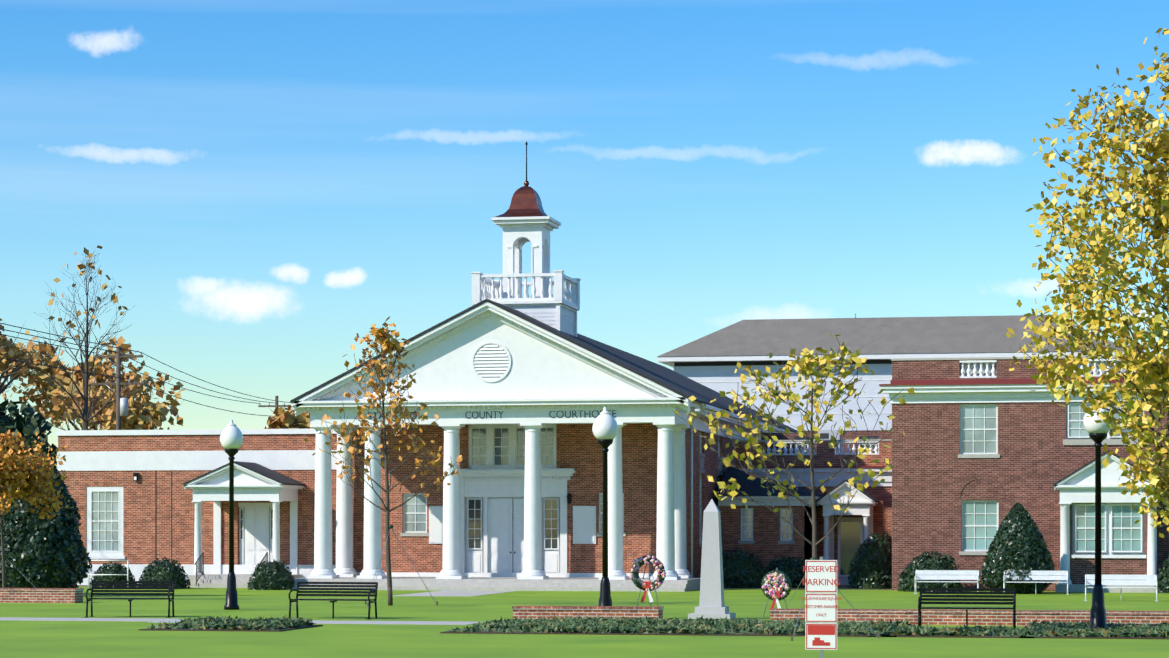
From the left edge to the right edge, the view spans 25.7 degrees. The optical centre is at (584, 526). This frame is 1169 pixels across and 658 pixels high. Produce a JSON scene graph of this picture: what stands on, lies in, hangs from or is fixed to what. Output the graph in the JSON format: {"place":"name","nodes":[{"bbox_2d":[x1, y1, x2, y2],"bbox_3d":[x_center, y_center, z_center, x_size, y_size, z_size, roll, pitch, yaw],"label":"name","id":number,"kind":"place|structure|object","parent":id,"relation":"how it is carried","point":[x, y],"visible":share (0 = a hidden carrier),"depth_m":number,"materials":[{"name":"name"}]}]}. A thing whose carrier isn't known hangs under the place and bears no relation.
{"place":"outdoors","nodes":[
{"label":"outdoors","id":0,"kind":"place"},
{"bbox_2d":[0,590,513,624],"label":"walk path","id":1,"kind":"structure","parent":0,"point":[440,593],"depth_m":60.14,"materials":[{"name":"concrete"}]},
{"bbox_2d":[78,585,891,589],"bbox_3d":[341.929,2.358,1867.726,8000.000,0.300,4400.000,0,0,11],"label":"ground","id":2,"kind":"structure","parent":0,"point":[842,587],"depth_m":104.09,"materials":[{"name":"green plant"}]},
{"bbox_2d":[0,318,53,388],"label":"tree","id":3,"kind":"object","parent":2,"relation":"on","point":[14,353],"visible":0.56,"depth_m":204.86,"materials":[{"name":"orange plant"}]},
{"bbox_2d":[0,399,57,463],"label":"tree","id":4,"kind":"object","parent":2,"relation":"on","point":[26,424],"visible":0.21,"depth_m":151.08,"materials":[{"name":"green plant"}]},
{"bbox_2d":[0,328,60,394],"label":"tree","id":5,"kind":"object","parent":2,"relation":"on","point":[37,355],"visible":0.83,"depth_m":194.54,"materials":[{"name":"orange plant"}]},
{"bbox_2d":[0,363,149,429],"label":"tree","id":6,"kind":"object","parent":2,"relation":"on","point":[46,414],"visible":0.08,"depth_m":218.06,"materials":[{"name":"orange plant"}]},
{"bbox_2d":[15,245,147,429],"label":"tall bare tree","id":7,"kind":"object","parent":2,"relation":"on","point":[84,416],"visible":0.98,"depth_m":152.94,"materials":[{"name":"brown plant"}]},
{"bbox_2d":[18,336,164,420],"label":"tree","id":8,"kind":"object","parent":2,"relation":"on","point":[105,368],"visible":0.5,"depth_m":195.17,"materials":[{"name":"orange plant"}]},
{"bbox_2d":[51,370,184,429],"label":"tree","id":9,"kind":"object","parent":2,"relation":"on","point":[149,415],"visible":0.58,"depth_m":183.64,"materials":[{"name":"orange plant"}]},
{"bbox_2d":[92,347,144,429],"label":"utility pole","id":10,"kind":"object","parent":2,"relation":"on","point":[121,406],"visible":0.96,"depth_m":133.69,"materials":[{"name":"brown wood"}]},
{"bbox_2d":[0,323,289,415],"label":"power lines","id":11,"kind":"object","parent":10,"relation":"attached to","point":[129,368],"visible":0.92,"depth_m":133.85,"materials":[{"name":"black metal"}]},
{"bbox_2d":[56,429,336,584],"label":"wing walls","id":12,"kind":"structure","parent":2,"relation":"on","point":[131,496],"depth_m":108.17,"materials":[{"name":"red brick"}]},
{"bbox_2d":[183,461,305,587],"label":"entrance portico","id":13,"kind":"structure","parent":12,"relation":"attached to","point":[255,482],"depth_m":105.00,"materials":[{"name":"white paint"}]},
{"bbox_2d":[258,396,287,411],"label":"utility pole","id":14,"kind":"object","parent":2,"relation":"on","point":[276,405],"visible":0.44,"depth_m":173.80,"materials":[{"name":"brown wood"}]},
{"bbox_2d":[264,405,313,428],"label":"tree","id":15,"kind":"object","parent":2,"relation":"on","point":[282,418],"visible":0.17,"depth_m":164.55,"materials":[{"name":"orange plant"}]},
{"bbox_2d":[722,547,767,587],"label":"shrub","id":16,"kind":"object","parent":2,"relation":"on","point":[741,569],"visible":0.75,"depth_m":104.66,"materials":[{"name":"green plant"}]},
{"bbox_2d":[766,556,805,587],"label":"shrub","id":17,"kind":"object","parent":2,"relation":"on","point":[791,568],"visible":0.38,"depth_m":105.32,"materials":[{"name":"green plant"}]},
{"bbox_2d":[735,430,891,562],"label":"building","id":18,"kind":"structure","parent":2,"relation":"on","point":[824,454],"depth_m":114.69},
{"bbox_2d":[847,533,891,588],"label":"shrub","id":19,"kind":"object","parent":2,"relation":"on","point":[872,566],"visible":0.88,"depth_m":103.67,"materials":[{"name":"green plant"}]},
{"bbox_2d":[769,608,1168,625],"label":"seat wall","id":20,"kind":"structure","parent":2,"relation":"on","point":[958,617],"depth_m":56.83,"materials":[{"name":"brick"}]},
{"bbox_2d":[352,392,793,577],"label":"block walls","id":21,"kind":"structure","parent":0,"point":[492,475],"depth_m":104.91,"materials":[{"name":"red brick"}]},
{"bbox_2d":[290,299,797,432],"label":"roof","id":22,"kind":"structure","parent":21,"relation":"on","point":[671,380],"depth_m":107.68,"materials":[{"name":"grey"}]},
{"bbox_2d":[471,141,580,336],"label":"cupola","id":23,"kind":"object","parent":22,"relation":"on","point":[523,219],"visible":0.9,"depth_m":106.53,"materials":[{"name":"white wood"}]},
{"bbox_2d":[0,586,1168,657],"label":"lawn","id":24,"kind":"structure","parent":0,"point":[72,639],"depth_m":51.42,"materials":[{"name":"green plant"}]},
{"bbox_2d":[0,430,73,587],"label":"young tree","id":25,"kind":"object","parent":24,"relation":"on","point":[17,470],"visible":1,"depth_m":77.84,"materials":[{"name":"orange plant"}]},
{"bbox_2d":[0,588,83,602],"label":"seat wall","id":26,"kind":"structure","parent":24,"relation":"on","point":[41,595],"depth_m":73.43,"materials":[{"name":"brick"}]},
{"bbox_2d":[0,432,92,587],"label":"conifer","id":27,"kind":"object","parent":24,"relation":"on","point":[51,553],"visible":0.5,"depth_m":87.70,"materials":[{"name":"green plant"}]},
{"bbox_2d":[88,560,128,588],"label":"white handrail","id":28,"kind":"object","parent":24,"relation":"on","point":[89,574],"visible":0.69,"depth_m":102.13,"materials":[{"name":"metal"}]},
{"bbox_2d":[90,561,136,587],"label":"porch shrub","id":29,"kind":"object","parent":24,"relation":"on","point":[115,568],"visible":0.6,"depth_m":103.18,"materials":[{"name":"green plant"}]},
{"bbox_2d":[84,581,175,617],"bbox_3d":[-10.989,1.754,61.885,2.100,0.875,0.654,0,0,3],"label":"black bench","id":30,"kind":"object","parent":24,"relation":"on","point":[171,589],"visible":0.96,"depth_m":62.11,"materials":[{"name":"black metal"}]},
{"bbox_2d":[138,557,190,588],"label":"porch shrub","id":31,"kind":"object","parent":24,"relation":"on","point":[165,569],"visible":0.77,"depth_m":102.29,"materials":[{"name":"green plant"}]},
{"bbox_2d":[139,615,322,631],"bbox_3d":[-7.578,2.114,55.107,3.100,0.376,3.100,0,0,11],"label":"juniper bed","id":32,"kind":"object","parent":24,"relation":"on","point":[259,624],"visible":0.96,"depth_m":54.41,"materials":[{"name":"green plant"}]},
{"bbox_2d":[220,419,242,609],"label":"street lamp","id":33,"kind":"object","parent":24,"relation":"on","point":[231,438],"visible":1,"depth_m":67.49,"materials":[{"name":"black metal"}]},
{"bbox_2d":[247,560,294,589],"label":"bush","id":34,"kind":"object","parent":24,"relation":"on","point":[274,575],"visible":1,"depth_m":100.77,"materials":[{"name":"green plant"}]},
{"bbox_2d":[288,582,378,618],"bbox_3d":[-5.985,1.754,60.906,2.100,0.875,0.654,0,0,15],"label":"black bench","id":35,"kind":"object","parent":24,"relation":"on","point":[370,592],"visible":0.88,"depth_m":61.03,"materials":[{"name":"black metal"}]},
{"bbox_2d":[304,316,464,606],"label":"young tree","id":36,"kind":"object","parent":24,"relation":"on","point":[382,338],"visible":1,"depth_m":70.93,"materials":[{"name":"orange plant"}]},
{"bbox_2d":[289,577,700,591],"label":"portico steps","id":37,"kind":"structure","parent":24,"relation":"on","point":[516,584],"depth_m":100.01,"materials":[{"name":"grey concrete"}]},
{"bbox_2d":[307,422,691,579],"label":"portico columns","id":38,"kind":"structure","parent":24,"relation":"on","point":[671,552],"depth_m":101.30,"materials":[{"name":"white paint"}]},
{"bbox_2d":[292,302,702,427],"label":"pediment","id":39,"kind":"structure","parent":38,"relation":"on","point":[488,357],"depth_m":100.69,"materials":[{"name":"white paint"}]},
{"bbox_2d":[368,412,416,419],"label":"building lettering","id":40,"kind":"object","parent":39,"relation":"attached to","point":[386,414],"visible":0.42,"depth_m":101.64,"materials":[{"name":"grey metal"}]},
{"bbox_2d":[465,411,502,418],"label":"building lettering","id":41,"kind":"object","parent":39,"relation":"attached to","point":[484,414],"visible":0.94,"depth_m":100.82,"materials":[{"name":"grey metal"}]},
{"bbox_2d":[549,410,615,417],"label":"building lettering","id":42,"kind":"object","parent":39,"relation":"attached to","point":[585,413],"visible":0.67,"depth_m":100.08,"materials":[{"name":"grey metal"}]},
{"bbox_2d":[512,606,663,619],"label":"seat wall","id":43,"kind":"structure","parent":24,"relation":"on","point":[537,612],"depth_m":58.54,"materials":[{"name":"brick"}]},
{"bbox_2d":[592,407,617,605],"bbox_3d":[0.490,-0.332,60.457,0.620,5.040,0.620,0,0,11],"label":"street lamp","id":44,"kind":"object","parent":24,"relation":"on","point":[605,428],"visible":0.94,"depth_m":60.38,"materials":[{"name":"black metal"}]},
{"bbox_2d":[630,553,665,605],"bbox_3d":[1.556,1.408,61.104,0.880,1.566,0.645,0,0,11],"label":"wreath","id":45,"kind":"object","parent":24,"relation":"on","point":[649,586],"visible":1,"depth_m":60.84,"materials":[{"name":"multicoloured plant"}]},
{"bbox_2d":[440,615,913,636],"bbox_3d":[2.172,2.125,54.422,9.300,0.360,5.900,0,0,11],"label":"juniper bed","id":46,"kind":"object","parent":24,"relation":"on","point":[646,625],"visible":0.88,"depth_m":52.75,"materials":[{"name":"green plant"}]},
{"bbox_2d":[688,499,735,618],"bbox_3d":[3.019,0.758,60.574,1.000,2.860,1.000,0,0,11],"label":"obelisk monument","id":47,"kind":"object","parent":24,"relation":"on","point":[712,604],"visible":1,"depth_m":60.36,"materials":[{"name":"stone"}]},
{"bbox_2d":[761,568,791,618],"bbox_3d":[4.585,1.578,60.575,0.678,1.227,0.634,0,0,-41],"label":"flower spray","id":48,"kind":"object","parent":24,"relation":"on","point":[776,592],"visible":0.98,"depth_m":60.44,"materials":[{"name":"multicoloured plant"}]},
{"bbox_2d":[671,334,914,640],"bbox_3d":[4.327,-0.817,50.211,4.270,6.022,3.983,0,0,-34],"label":"young tree","id":49,"kind":"object","parent":24,"relation":"on","point":[807,364],"visible":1,"depth_m":50.18,"materials":[{"name":"yellow plant"}]},
{"bbox_2d":[801,557,841,657],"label":"parking sign","id":50,"kind":"object","parent":24,"relation":"on","point":[821,599],"visible":1,"depth_m":37.65,"materials":[{"name":"white"}]},
{"bbox_2d":[897,551,963,591],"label":"shrub","id":51,"kind":"object","parent":24,"relation":"on","point":[926,561],"visible":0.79,"depth_m":98.06,"materials":[{"name":"green plant"}]},
{"bbox_2d":[914,570,978,593],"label":"white bench","id":52,"kind":"object","parent":24,"relation":"on","point":[947,575],"visible":0.94,"depth_m":95.01,"materials":[{"name":"white wood"}]},
{"bbox_2d":[881,622,1033,637],"bbox_3d":[7.606,2.132,51.729,3.000,0.343,2.700,0,0,11],"label":"juniper bed","id":53,"kind":"object","parent":24,"relation":"on","point":[905,630],"visible":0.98,"depth_m":50.79,"materials":[{"name":"green plant"}]},
{"bbox_2d":[918,588,1015,627],"bbox_3d":[8.162,1.754,54.572,2.100,0.875,0.654,0,0,11],"label":"black bench","id":54,"kind":"object","parent":24,"relation":"on","point":[921,600],"visible":0.94,"depth_m":54.76,"materials":[{"name":"black metal"}]},
{"bbox_2d":[979,502,1055,593],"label":"bush","id":55,"kind":"object","parent":24,"relation":"on","point":[1018,542],"visible":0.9,"depth_m":95.02,"materials":[{"name":"green plant"}]},
{"bbox_2d":[1003,570,1068,594],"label":"white bench","id":56,"kind":"object","parent":24,"relation":"on","point":[1040,575],"visible":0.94,"depth_m":94.34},
{"bbox_2d":[1005,28,1168,537],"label":"tree","id":57,"kind":"object","parent":24,"relation":"on","point":[1147,366],"visible":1,"depth_m":35.06,"materials":[{"name":"yellow plant"}]},
{"bbox_2d":[1020,619,1168,638],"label":"juniper bed","id":58,"kind":"object","parent":24,"relation":"on","point":[1065,630],"visible":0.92,"depth_m":50.52,"materials":[{"name":"green plant"}]},
{"bbox_2d":[1083,403,1112,629],"bbox_3d":[10.660,-0.268,53.067,0.620,4.912,0.620,0,0,11],"label":"street lamp","id":59,"kind":"object","parent":58,"relation":"on","point":[1098,432],"visible":0.73,"depth_m":53.00,"materials":[{"name":"black metal"}]},
{"bbox_2d":[1053,450,1163,592],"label":"portico","id":60,"kind":"structure","parent":24,"relation":"on","point":[1128,546],"depth_m":97.12,"materials":[{"name":"white paint"}]},
{"bbox_2d":[1084,574,1157,600],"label":"white bench","id":61,"kind":"object","parent":24,"relation":"on","point":[1127,579],"visible":0.9,"depth_m":84.96,"materials":[{"name":"white wood"}]},
{"bbox_2d":[1154,557,1168,592],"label":"shrub","id":62,"kind":"object","parent":24,"relation":"on","point":[1163,582],"visible":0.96,"depth_m":95.90,"materials":[{"name":"green plant"}]},
{"bbox_2d":[0,0,1168,465],"label":"sky","id":63,"kind":"structure","parent":0,"point":[263,185],"materials":[{"name":"blue"}]},
{"bbox_2d":[718,467,822,569],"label":"building wing","id":64,"kind":"structure","parent":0,"point":[765,535],"depth_m":109.69,"materials":[{"name":"red brick"}]},
{"bbox_2d":[816,479,882,584],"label":"portico","id":65,"kind":"structure","parent":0,"point":[860,521],"depth_m":111.16,"materials":[{"name":"white paint"}]},
{"bbox_2d":[657,314,1123,432],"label":"back building","id":66,"kind":"structure","parent":0,"point":[711,360],"depth_m":155.01,"materials":[{"name":"grey brick"}]},
{"bbox_2d":[879,356,1168,590],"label":"wing walls","id":67,"kind":"structure","parent":0,"point":[982,447],"depth_m":99.59,"materials":[{"name":"brown brick"}]}
]}

